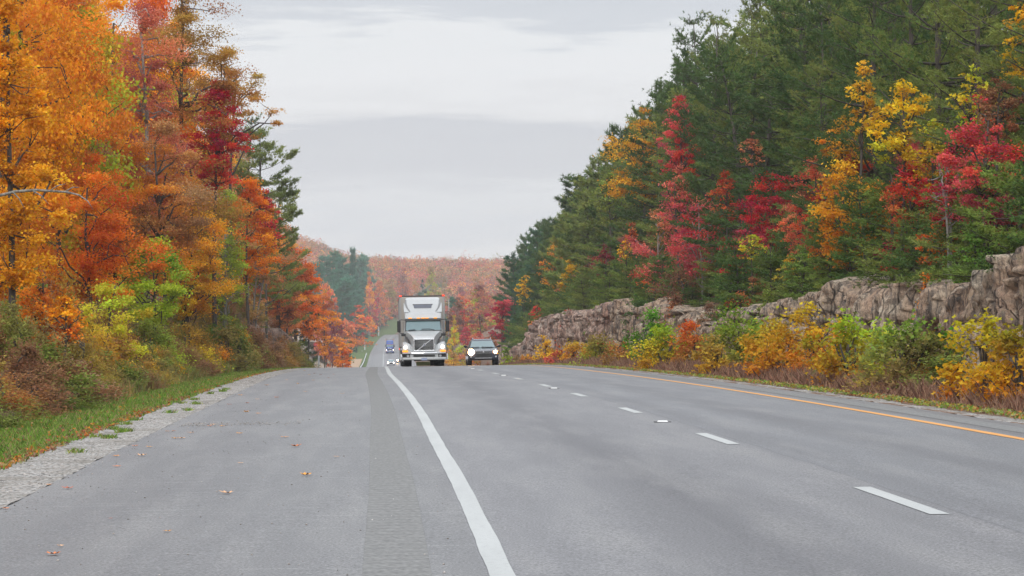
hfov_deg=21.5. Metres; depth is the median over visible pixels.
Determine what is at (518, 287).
pine tree
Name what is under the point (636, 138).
pine tree
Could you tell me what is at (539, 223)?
pine tree
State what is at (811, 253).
cedar tree
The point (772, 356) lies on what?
shrub
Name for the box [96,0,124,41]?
maple tree
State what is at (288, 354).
shrub
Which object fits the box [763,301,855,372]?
shrub
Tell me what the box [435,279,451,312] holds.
maple tree
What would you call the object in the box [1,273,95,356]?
maple tree
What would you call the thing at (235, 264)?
birch tree
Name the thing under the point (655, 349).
shrub
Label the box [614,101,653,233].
pine tree
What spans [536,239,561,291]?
maple tree
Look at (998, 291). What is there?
rock face
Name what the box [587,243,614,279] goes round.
maple tree
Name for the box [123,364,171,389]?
shrub
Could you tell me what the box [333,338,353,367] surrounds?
maple tree
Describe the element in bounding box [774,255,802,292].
maple tree
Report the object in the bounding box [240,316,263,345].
shrub
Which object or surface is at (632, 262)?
cedar tree
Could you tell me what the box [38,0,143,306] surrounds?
maple tree
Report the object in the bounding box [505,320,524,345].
cedar tree
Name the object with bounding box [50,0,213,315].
maple tree
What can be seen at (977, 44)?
pine tree
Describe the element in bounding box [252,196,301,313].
maple tree
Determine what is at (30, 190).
dead limb
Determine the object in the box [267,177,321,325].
pine tree
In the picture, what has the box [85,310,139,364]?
shrub
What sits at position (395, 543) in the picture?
rumble strip
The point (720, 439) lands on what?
lane dash
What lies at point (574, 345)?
shrub
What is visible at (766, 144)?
pine tree
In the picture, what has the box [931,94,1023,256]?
maple tree
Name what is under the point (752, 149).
maple tree
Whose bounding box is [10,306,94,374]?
shrub
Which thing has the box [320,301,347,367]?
maple tree
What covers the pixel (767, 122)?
pine tree
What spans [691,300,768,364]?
shrub
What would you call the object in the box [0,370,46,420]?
shrub
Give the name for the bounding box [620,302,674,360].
shrub
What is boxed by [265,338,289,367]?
shrub
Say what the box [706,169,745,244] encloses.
maple tree
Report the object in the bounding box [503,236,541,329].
pine tree
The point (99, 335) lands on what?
shrub
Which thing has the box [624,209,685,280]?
maple tree
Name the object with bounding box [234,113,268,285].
pine tree
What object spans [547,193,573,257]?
pine tree
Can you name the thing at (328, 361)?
rock face
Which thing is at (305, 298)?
maple tree
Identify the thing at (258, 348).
shrub
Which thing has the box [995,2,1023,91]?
poplar tree
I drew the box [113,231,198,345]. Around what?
maple tree
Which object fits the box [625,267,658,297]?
cedar tree
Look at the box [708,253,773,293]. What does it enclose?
cedar tree
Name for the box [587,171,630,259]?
maple tree
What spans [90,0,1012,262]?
sky
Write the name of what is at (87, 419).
grass
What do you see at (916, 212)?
cedar tree
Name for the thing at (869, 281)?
shrub
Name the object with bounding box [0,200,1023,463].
ground
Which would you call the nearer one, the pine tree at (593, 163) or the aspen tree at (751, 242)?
the aspen tree at (751, 242)
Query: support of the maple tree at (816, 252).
on the ground at (390, 328)
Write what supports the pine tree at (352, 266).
on the ground at (390, 328)
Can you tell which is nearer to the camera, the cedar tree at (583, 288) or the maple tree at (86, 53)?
the maple tree at (86, 53)
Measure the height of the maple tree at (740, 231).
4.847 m
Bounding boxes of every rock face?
[239,320,305,353]
[310,323,372,366]
[498,301,612,363]
[607,246,1023,373]
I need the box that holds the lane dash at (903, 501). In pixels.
[854,487,948,513]
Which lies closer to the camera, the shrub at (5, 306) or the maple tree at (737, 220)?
the shrub at (5, 306)
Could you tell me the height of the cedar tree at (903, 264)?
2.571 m
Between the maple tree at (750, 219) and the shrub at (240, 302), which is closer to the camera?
the maple tree at (750, 219)
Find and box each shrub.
[0,294,19,318]
[0,295,52,379]
[0,300,31,346]
[0,314,25,373]
[0,337,70,403]
[0,355,68,410]
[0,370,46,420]
[0,381,57,428]
[1,339,85,410]
[1,370,82,416]
[4,267,48,324]
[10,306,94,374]
[14,323,62,360]
[16,369,109,408]
[17,296,39,332]
[32,336,109,394]
[34,266,58,319]
[40,349,92,401]
[44,298,68,353]
[54,263,109,317]
[54,288,99,313]
[57,310,122,382]
[62,361,132,404]
[65,356,121,400]
[69,302,91,342]
[74,302,123,360]
[77,294,94,314]
[77,350,156,385]
[78,338,122,384]
[82,351,135,396]
[83,316,142,386]
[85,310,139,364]
[86,299,120,339]
[98,344,143,380]
[102,333,160,376]
[106,363,134,389]
[107,315,159,369]
[111,307,143,345]
[112,359,152,393]
[113,305,151,329]
[119,292,144,340]
[121,327,141,341]
[122,334,180,384]
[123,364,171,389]
[126,320,143,340]
[128,359,164,386]
[129,322,167,353]
[131,317,201,370]
[140,343,173,374]
[141,341,190,379]
[145,363,181,384]
[146,316,181,349]
[147,338,186,376]
[150,361,185,382]
[153,342,196,371]
[157,310,183,341]
[158,347,193,381]
[161,316,234,369]
[164,341,207,369]
[164,354,207,379]
[166,326,190,349]
[171,298,201,331]
[172,315,183,330]
[178,320,203,340]
[178,361,208,377]
[179,345,220,376]
[189,297,211,328]
[190,282,234,312]
[192,341,233,371]
[194,311,211,343]
[198,336,228,362]
[198,356,222,374]
[204,322,235,354]
[207,321,268,371]
[210,340,252,370]
[212,352,228,371]
[217,293,234,318]
[218,314,263,369]
[222,295,239,316]
[223,280,247,313]
[228,276,245,310]
[236,282,250,311]
[238,322,264,366]
[240,294,251,317]
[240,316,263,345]
[246,324,275,368]
[247,333,270,368]
[249,284,263,310]
[251,300,265,325]
[259,345,279,367]
[260,303,275,324]
[260,310,273,327]
[262,340,292,367]
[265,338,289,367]
[267,362,280,367]
[275,335,304,366]
[279,348,295,366]
[279,349,306,367]
[286,339,304,366]
[290,338,324,367]
[293,339,311,367]
[499,347,513,364]
[520,354,532,361]
[531,335,555,360]
[540,349,569,364]
[557,338,590,359]
[570,331,620,365]
[581,301,599,348]
[597,339,641,367]
[620,293,643,340]
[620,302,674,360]
[620,316,702,370]
[650,341,690,361]
[654,291,684,327]
[663,319,711,364]
[686,300,719,330]
[689,333,729,373]
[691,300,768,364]
[730,305,815,375]
[747,284,775,331]
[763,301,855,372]
[792,306,878,385]
[803,350,878,379]
[814,282,821,291]
[839,308,977,391]
[842,356,926,389]
[850,318,918,382]
[853,279,872,352]
[887,349,974,396]
[905,325,973,379]
[912,272,931,319]
[930,307,1023,401]
[975,320,1023,406]
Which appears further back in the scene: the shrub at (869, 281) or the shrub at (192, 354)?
the shrub at (192, 354)
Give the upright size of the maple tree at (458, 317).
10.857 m
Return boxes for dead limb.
[0,184,92,208]
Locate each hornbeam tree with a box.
[646,267,703,304]
[723,274,773,308]
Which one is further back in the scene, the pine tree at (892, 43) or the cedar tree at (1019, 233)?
the pine tree at (892, 43)
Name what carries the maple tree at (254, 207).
on the ground at (390, 328)
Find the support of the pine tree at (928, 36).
on the ground at (390, 328)
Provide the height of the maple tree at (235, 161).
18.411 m
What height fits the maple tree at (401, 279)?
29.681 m
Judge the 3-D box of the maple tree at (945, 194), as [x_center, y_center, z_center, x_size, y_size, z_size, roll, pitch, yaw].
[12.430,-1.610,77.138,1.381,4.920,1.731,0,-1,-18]
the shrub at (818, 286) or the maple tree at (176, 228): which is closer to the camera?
the shrub at (818, 286)
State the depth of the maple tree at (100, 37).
115.95 m
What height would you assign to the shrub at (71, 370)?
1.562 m
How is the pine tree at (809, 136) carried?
on the ground at (390, 328)
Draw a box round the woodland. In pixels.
[280,233,515,330]
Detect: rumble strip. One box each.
[362,367,431,575]
[543,365,1023,432]
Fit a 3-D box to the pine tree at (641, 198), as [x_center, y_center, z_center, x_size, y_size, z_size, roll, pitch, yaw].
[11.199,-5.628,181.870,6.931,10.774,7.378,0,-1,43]
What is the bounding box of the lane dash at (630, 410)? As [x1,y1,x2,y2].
[620,407,642,412]
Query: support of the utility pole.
on the ground at (390, 328)
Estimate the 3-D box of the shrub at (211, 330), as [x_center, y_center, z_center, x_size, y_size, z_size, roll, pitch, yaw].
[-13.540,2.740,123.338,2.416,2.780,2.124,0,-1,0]
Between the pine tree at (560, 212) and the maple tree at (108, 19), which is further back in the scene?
the pine tree at (560, 212)
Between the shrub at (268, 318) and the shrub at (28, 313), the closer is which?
the shrub at (28, 313)
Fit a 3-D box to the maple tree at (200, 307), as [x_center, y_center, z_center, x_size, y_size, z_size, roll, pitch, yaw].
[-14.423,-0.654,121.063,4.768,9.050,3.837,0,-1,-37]
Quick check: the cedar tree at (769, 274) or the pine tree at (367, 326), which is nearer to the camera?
the cedar tree at (769, 274)
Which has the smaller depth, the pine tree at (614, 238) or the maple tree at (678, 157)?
the maple tree at (678, 157)
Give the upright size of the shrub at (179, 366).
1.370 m
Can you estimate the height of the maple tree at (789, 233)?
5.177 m
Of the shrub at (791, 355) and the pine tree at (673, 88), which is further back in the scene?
the pine tree at (673, 88)
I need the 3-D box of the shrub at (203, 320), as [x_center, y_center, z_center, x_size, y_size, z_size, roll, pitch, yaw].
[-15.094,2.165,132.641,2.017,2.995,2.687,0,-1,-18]
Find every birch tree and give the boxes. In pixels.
[72,278,157,363]
[193,186,257,330]
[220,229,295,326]
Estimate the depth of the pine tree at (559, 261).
253.01 m
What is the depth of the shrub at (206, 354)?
107.78 m
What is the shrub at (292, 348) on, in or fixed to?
on the ground at (390, 328)
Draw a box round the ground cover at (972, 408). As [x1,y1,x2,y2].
[507,363,1023,419]
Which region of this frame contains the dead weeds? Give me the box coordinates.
[0,301,259,426]
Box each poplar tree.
[805,159,873,274]
[843,60,885,251]
[859,78,947,278]
[946,64,997,268]
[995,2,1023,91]
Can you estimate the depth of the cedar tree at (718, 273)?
132.30 m
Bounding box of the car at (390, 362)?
[387,359,394,365]
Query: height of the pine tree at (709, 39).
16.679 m
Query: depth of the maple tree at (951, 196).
76.75 m
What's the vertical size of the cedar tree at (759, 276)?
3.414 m
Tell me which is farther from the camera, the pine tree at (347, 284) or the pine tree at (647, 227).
the pine tree at (347, 284)
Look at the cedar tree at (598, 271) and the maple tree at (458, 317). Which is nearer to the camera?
the cedar tree at (598, 271)
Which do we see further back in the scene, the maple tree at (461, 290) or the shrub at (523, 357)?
the maple tree at (461, 290)
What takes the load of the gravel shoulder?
on the ground at (390, 328)
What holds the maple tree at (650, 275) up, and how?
on the ground at (390, 328)
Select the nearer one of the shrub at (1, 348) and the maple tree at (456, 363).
the shrub at (1, 348)
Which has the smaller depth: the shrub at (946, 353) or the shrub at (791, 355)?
the shrub at (946, 353)
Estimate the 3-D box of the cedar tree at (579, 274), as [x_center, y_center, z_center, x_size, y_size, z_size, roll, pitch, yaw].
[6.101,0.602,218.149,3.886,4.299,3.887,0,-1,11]
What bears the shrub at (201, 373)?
on the ground at (390, 328)
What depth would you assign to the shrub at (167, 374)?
79.07 m
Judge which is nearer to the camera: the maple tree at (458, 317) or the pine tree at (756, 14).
the pine tree at (756, 14)
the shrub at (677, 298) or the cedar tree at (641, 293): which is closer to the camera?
the shrub at (677, 298)
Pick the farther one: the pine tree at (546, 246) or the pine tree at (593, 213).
the pine tree at (546, 246)
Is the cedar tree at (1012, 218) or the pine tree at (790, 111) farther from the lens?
the pine tree at (790, 111)
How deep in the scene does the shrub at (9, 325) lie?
59.22 m
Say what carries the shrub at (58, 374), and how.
on the ground at (390, 328)
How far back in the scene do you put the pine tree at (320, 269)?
899.34 m
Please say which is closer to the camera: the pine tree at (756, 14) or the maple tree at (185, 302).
the maple tree at (185, 302)
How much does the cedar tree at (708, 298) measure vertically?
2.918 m
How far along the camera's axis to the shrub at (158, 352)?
87.45 m
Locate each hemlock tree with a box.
[715,256,750,316]
[938,229,996,283]
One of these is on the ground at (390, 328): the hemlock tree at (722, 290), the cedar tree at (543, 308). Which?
the cedar tree at (543, 308)
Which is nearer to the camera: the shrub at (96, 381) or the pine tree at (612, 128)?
the shrub at (96, 381)
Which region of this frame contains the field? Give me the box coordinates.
[333,359,361,367]
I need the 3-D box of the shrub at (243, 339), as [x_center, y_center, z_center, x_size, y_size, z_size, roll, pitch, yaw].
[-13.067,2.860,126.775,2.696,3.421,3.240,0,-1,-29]
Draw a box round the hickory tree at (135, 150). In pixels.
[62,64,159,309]
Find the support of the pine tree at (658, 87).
on the ground at (390, 328)
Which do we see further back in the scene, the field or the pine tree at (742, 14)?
the field
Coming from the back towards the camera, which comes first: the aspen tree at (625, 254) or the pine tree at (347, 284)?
the pine tree at (347, 284)
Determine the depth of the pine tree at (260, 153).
203.19 m
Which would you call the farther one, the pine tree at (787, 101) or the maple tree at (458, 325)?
the maple tree at (458, 325)
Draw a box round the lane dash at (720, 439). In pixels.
[696,433,738,443]
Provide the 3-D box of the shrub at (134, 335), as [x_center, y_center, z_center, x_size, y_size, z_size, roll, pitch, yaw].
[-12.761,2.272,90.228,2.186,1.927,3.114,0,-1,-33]
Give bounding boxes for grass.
[0,367,311,469]
[64,387,230,453]
[95,360,285,400]
[498,355,1023,416]
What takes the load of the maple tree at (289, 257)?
on the ground at (390, 328)
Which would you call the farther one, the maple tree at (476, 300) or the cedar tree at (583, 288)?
the maple tree at (476, 300)
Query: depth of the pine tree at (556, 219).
293.48 m
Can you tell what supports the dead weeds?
on the ground at (390, 328)
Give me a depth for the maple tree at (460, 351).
469.68 m
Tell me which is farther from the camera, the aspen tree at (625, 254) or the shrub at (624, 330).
the aspen tree at (625, 254)
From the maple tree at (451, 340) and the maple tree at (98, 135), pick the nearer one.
the maple tree at (98, 135)
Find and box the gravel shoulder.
[0,368,307,508]
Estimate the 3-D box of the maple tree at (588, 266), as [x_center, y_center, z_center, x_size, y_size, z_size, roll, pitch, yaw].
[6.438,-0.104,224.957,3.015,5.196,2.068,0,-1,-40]
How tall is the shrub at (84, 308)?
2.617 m
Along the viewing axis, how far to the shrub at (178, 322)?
124.17 m
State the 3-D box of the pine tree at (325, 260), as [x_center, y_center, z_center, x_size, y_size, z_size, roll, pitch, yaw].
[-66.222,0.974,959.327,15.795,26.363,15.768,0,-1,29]
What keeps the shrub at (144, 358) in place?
on the ground at (390, 328)
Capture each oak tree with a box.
[117,0,265,332]
[163,45,285,316]
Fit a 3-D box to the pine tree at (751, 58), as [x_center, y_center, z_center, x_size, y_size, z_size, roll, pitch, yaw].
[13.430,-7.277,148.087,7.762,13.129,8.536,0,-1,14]
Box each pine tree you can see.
[217,124,307,309]
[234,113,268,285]
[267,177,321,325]
[284,225,320,362]
[309,254,336,308]
[313,262,334,329]
[325,249,342,279]
[329,268,351,322]
[332,276,363,334]
[333,256,362,306]
[343,274,365,341]
[348,245,358,328]
[350,275,370,339]
[355,256,372,314]
[358,253,376,297]
[358,289,369,332]
[445,295,468,350]
[490,250,523,348]
[497,267,521,343]
[501,272,523,347]
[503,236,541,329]
[508,267,531,332]
[510,245,528,311]
[512,250,545,324]
[515,233,534,290]
[515,239,543,316]
[516,227,543,316]
[518,223,549,306]
[525,219,555,309]
[528,241,550,319]
[530,216,552,246]
[530,230,566,318]
[530,239,559,316]
[536,218,567,314]
[537,173,594,290]
[539,187,607,307]
[541,213,566,300]
[544,174,607,305]
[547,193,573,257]
[550,211,584,301]
[558,167,616,281]
[568,158,643,288]
[574,145,632,275]
[582,141,623,268]
[585,153,606,190]
[591,122,636,234]
[595,121,696,283]
[596,106,664,253]
[596,138,645,258]
[606,88,690,258]
[607,108,663,252]
[612,123,669,255]
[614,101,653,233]
[619,105,664,238]
[623,82,724,276]
[627,53,704,251]
[628,66,709,232]
[634,127,703,254]
[639,115,745,265]
[650,79,675,113]
[655,10,721,220]
[662,74,690,122]
[663,26,757,261]
[666,37,756,278]
[667,47,796,268]
[670,48,694,101]
[677,78,806,267]
[683,36,776,209]
[685,9,750,238]
[690,42,807,254]
[693,0,820,237]
[704,0,795,233]
[704,0,851,259]
[726,6,775,195]
[731,0,838,220]
[742,0,877,260]
[754,38,812,199]
[757,60,856,276]
[771,0,871,204]
[774,0,984,247]
[776,3,834,164]
[781,1,867,177]
[783,0,868,194]
[783,0,931,224]
[796,0,931,190]
[811,0,942,216]
[822,0,964,179]
[826,0,981,230]
[848,2,947,177]
[852,0,1021,166]
[854,0,1022,216]
[867,0,1023,231]
[873,0,1023,156]
[899,0,1023,224]
[908,0,1006,155]
[917,0,985,121]
[928,0,1023,166]
[968,0,1023,164]
[971,0,1023,152]
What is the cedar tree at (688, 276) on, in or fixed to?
on the ground at (390, 328)
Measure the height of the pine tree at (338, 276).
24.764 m
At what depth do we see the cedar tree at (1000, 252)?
74.51 m
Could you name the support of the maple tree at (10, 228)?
on the ground at (390, 328)
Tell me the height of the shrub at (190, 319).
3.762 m
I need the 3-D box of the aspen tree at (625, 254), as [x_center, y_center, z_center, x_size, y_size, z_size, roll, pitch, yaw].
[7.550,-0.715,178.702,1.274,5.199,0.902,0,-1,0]
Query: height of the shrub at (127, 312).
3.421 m
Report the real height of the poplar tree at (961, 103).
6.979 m
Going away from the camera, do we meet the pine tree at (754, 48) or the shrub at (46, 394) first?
the shrub at (46, 394)
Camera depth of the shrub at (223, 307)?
141.07 m
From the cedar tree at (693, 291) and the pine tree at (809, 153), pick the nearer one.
the pine tree at (809, 153)
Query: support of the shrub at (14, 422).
on the ground at (390, 328)
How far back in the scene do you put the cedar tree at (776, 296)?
108.86 m
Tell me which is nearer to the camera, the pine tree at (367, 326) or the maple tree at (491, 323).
the maple tree at (491, 323)
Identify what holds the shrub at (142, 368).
on the ground at (390, 328)
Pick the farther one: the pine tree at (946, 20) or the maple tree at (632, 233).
the maple tree at (632, 233)
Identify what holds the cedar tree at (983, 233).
on the ground at (390, 328)
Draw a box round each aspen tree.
[514,275,532,317]
[593,107,663,248]
[617,239,632,292]
[736,235,767,297]
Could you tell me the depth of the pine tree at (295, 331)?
307.39 m
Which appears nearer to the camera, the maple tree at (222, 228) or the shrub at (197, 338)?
the shrub at (197, 338)
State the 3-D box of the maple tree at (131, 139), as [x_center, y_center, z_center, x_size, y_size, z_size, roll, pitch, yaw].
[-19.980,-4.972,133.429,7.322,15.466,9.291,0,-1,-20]
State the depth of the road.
25.80 m
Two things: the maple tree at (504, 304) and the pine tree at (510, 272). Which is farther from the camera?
the pine tree at (510, 272)
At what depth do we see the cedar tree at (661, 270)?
155.74 m
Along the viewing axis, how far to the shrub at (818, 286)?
93.98 m
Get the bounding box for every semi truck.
[385,338,394,352]
[397,295,448,366]
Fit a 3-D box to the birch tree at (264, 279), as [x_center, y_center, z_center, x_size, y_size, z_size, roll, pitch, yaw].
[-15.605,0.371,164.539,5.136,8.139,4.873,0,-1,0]
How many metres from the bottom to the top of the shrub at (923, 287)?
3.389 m
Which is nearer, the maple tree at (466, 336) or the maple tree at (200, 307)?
the maple tree at (200, 307)
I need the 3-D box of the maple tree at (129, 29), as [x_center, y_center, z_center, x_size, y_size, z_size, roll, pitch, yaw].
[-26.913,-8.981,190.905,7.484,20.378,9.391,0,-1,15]
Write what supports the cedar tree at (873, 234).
on the ground at (390, 328)
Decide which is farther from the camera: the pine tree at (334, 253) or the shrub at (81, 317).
the pine tree at (334, 253)
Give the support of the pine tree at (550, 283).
on the ground at (390, 328)
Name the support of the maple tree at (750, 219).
on the ground at (390, 328)
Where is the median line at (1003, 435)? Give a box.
[531,365,1023,439]
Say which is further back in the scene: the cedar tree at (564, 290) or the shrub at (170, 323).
the cedar tree at (564, 290)
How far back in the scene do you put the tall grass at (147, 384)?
73.05 m
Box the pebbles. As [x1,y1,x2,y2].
[4,387,448,575]
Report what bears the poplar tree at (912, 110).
on the ground at (390, 328)
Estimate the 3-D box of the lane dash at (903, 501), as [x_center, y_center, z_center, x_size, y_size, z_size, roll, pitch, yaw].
[3.301,1.809,23.134,0.162,0.012,3.512,0,-1,-3]
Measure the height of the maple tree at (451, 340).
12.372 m
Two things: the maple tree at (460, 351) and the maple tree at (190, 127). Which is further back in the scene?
the maple tree at (460, 351)
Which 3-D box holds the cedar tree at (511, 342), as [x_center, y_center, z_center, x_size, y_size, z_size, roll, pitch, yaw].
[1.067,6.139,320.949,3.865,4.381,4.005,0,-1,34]
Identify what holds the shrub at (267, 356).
on the ground at (390, 328)
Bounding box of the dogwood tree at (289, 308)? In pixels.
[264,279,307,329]
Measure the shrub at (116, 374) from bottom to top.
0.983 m
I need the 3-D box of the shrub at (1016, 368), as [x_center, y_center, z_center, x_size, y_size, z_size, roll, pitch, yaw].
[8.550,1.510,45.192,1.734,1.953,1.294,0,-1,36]
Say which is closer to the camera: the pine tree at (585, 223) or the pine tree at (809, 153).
the pine tree at (809, 153)
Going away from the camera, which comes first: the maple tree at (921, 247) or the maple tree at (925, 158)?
the maple tree at (921, 247)
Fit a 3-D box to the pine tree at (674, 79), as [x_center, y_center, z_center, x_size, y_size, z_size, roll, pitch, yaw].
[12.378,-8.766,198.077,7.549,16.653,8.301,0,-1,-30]
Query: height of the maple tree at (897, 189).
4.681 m
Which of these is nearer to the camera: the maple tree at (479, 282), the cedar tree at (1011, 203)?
the cedar tree at (1011, 203)
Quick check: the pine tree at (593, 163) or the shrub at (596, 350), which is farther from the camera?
the pine tree at (593, 163)
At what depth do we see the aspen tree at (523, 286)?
334.46 m
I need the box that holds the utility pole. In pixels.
[446,299,451,362]
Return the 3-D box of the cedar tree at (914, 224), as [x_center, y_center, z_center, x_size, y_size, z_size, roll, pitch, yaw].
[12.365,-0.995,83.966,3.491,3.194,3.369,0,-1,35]
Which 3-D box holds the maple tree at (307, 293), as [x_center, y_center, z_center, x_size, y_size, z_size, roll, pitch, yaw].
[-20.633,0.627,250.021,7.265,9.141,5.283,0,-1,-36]
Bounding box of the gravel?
[0,375,270,507]
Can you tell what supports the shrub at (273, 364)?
on the ground at (390, 328)
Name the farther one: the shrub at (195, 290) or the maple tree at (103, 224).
the shrub at (195, 290)
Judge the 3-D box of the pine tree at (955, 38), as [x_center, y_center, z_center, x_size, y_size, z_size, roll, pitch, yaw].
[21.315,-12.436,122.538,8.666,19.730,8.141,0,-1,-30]
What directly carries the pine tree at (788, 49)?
on the ground at (390, 328)
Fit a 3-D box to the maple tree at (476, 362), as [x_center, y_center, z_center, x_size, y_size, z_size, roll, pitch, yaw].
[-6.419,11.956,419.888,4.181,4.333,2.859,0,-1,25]
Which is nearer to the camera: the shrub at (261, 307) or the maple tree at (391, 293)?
the shrub at (261, 307)
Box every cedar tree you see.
[497,322,517,348]
[503,324,526,347]
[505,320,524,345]
[505,325,518,349]
[513,311,532,340]
[528,283,557,321]
[544,273,576,312]
[545,294,559,314]
[546,290,570,315]
[555,288,581,312]
[560,277,595,314]
[566,270,599,307]
[573,270,604,307]
[585,258,618,308]
[589,274,618,305]
[602,254,627,299]
[606,253,639,301]
[609,263,645,300]
[617,250,647,297]
[625,253,689,306]
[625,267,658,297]
[628,266,656,303]
[631,259,650,289]
[634,252,685,300]
[644,267,688,299]
[668,287,709,306]
[670,258,712,292]
[675,278,708,299]
[682,262,713,296]
[683,299,709,306]
[691,240,726,294]
[700,271,747,310]
[703,250,769,317]
[704,232,773,321]
[707,265,735,303]
[708,242,762,298]
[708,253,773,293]
[718,243,798,306]
[734,248,780,305]
[747,223,815,303]
[747,251,801,301]
[751,268,811,303]
[773,199,856,300]
[780,244,823,295]
[786,215,838,289]
[794,245,836,290]
[814,242,882,286]
[822,173,904,278]
[827,206,890,278]
[842,170,936,288]
[846,192,917,268]
[857,205,945,284]
[867,223,959,287]
[875,196,959,269]
[892,162,1016,292]
[906,213,958,272]
[914,155,1023,285]
[916,160,1017,269]
[920,159,1023,281]
[972,142,1023,272]
[979,153,1023,253]
[998,138,1023,238]
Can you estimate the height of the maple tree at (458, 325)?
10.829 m
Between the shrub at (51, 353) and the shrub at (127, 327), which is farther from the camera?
the shrub at (127, 327)
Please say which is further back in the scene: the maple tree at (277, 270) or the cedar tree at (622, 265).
the maple tree at (277, 270)
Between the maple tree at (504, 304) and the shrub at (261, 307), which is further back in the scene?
the maple tree at (504, 304)
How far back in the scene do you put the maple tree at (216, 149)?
124.99 m
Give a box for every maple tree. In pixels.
[0,0,79,324]
[0,0,124,301]
[0,0,124,311]
[0,0,151,303]
[1,0,144,302]
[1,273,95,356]
[4,0,70,212]
[11,29,132,296]
[13,0,159,298]
[15,171,190,311]
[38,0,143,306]
[39,295,92,360]
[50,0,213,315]
[54,4,113,214]
[76,51,174,309]
[87,0,141,121]
[92,1,126,33]
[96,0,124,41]
[108,0,214,323]
[108,29,198,179]
[110,18,159,70]
[112,117,227,333]
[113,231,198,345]
[116,30,188,269]
[117,0,199,275]
[141,64,207,269]
[152,174,244,336]
[153,16,242,235]
[169,255,205,335]
[171,34,244,279]
[176,66,251,278]
[181,79,254,348]
[201,180,245,278]
[202,136,257,277]
[206,158,271,293]
[222,175,283,333]
[229,319,251,349]
[241,165,303,301]
[251,188,285,338]
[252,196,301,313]
[263,216,309,311]
[268,245,325,333]
[271,294,312,327]
[272,234,305,336]
[293,263,334,359]
[310,289,342,367]
[313,281,337,367]
[314,309,357,366]
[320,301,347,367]
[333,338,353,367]
[334,325,357,361]
[344,305,378,352]
[363,271,375,332]
[364,281,380,334]
[375,280,390,327]
[377,304,392,326]
[381,277,397,320]
[392,267,411,320]
[409,278,419,295]
[416,279,427,295]
[424,266,441,294]
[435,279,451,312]
[444,352,460,365]
[445,297,467,344]
[445,303,474,342]
[447,315,460,365]
[449,294,474,331]
[450,344,465,365]
[457,286,466,306]
[457,327,471,345]
[460,358,480,365]
[463,289,492,332]
[464,276,486,298]
[465,285,497,332]
[466,295,499,332]
[467,331,483,340]
[470,284,492,328]
[484,298,515,352]
[484,330,500,344]
[486,296,497,329]
[494,292,508,319]
[526,306,543,329]
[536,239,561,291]
[555,259,580,297]
[570,256,592,289]
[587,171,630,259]
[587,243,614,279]
[619,222,643,271]
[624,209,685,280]
[627,260,675,300]
[640,213,665,267]
[656,93,704,262]
[656,161,697,278]
[664,195,736,302]
[665,235,701,279]
[688,213,719,279]
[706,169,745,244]
[716,229,777,291]
[725,205,754,238]
[733,171,794,252]
[737,131,768,233]
[773,191,813,290]
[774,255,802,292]
[779,155,830,278]
[783,189,819,258]
[807,234,842,276]
[813,116,872,228]
[823,138,880,250]
[855,179,900,267]
[873,238,909,281]
[874,162,941,271]
[882,147,934,232]
[885,128,966,231]
[903,118,949,259]
[913,213,965,279]
[921,146,965,277]
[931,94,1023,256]
[936,165,1004,254]
[962,80,1015,242]
[972,76,1023,254]
[981,193,1023,253]
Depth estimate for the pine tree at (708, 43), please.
180.48 m
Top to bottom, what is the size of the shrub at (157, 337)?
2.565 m
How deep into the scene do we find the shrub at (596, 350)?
130.78 m
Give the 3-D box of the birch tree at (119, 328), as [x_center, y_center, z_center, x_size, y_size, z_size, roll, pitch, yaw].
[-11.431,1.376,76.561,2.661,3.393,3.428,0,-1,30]
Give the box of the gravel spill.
[181,420,300,427]
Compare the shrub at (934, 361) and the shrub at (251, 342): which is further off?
the shrub at (251, 342)
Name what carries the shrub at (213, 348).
on the ground at (390, 328)
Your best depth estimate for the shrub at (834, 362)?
61.36 m
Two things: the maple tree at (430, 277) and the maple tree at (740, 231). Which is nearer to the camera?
the maple tree at (740, 231)
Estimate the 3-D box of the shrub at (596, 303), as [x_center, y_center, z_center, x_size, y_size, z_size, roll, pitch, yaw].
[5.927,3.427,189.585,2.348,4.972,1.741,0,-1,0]
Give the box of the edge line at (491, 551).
[383,349,515,575]
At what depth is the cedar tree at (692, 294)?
140.55 m
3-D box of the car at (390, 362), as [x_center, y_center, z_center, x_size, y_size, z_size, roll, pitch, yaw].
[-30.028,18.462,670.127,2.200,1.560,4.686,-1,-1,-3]
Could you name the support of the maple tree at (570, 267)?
on the ground at (390, 328)
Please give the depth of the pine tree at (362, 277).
1128.58 m
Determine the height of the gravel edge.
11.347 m
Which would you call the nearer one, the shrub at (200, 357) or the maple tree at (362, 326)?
the shrub at (200, 357)
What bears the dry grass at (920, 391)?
on the ground at (390, 328)
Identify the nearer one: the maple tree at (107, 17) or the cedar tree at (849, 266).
the cedar tree at (849, 266)
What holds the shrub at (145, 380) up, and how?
on the ground at (390, 328)
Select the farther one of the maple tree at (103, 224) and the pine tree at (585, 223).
the pine tree at (585, 223)
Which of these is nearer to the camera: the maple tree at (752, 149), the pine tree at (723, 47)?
the maple tree at (752, 149)
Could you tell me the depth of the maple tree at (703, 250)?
159.76 m
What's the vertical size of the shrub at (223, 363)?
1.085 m
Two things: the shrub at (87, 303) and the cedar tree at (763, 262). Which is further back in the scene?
the cedar tree at (763, 262)
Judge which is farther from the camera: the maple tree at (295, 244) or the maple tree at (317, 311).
the maple tree at (317, 311)
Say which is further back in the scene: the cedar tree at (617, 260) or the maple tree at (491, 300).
the maple tree at (491, 300)
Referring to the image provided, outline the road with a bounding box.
[0,335,1023,575]

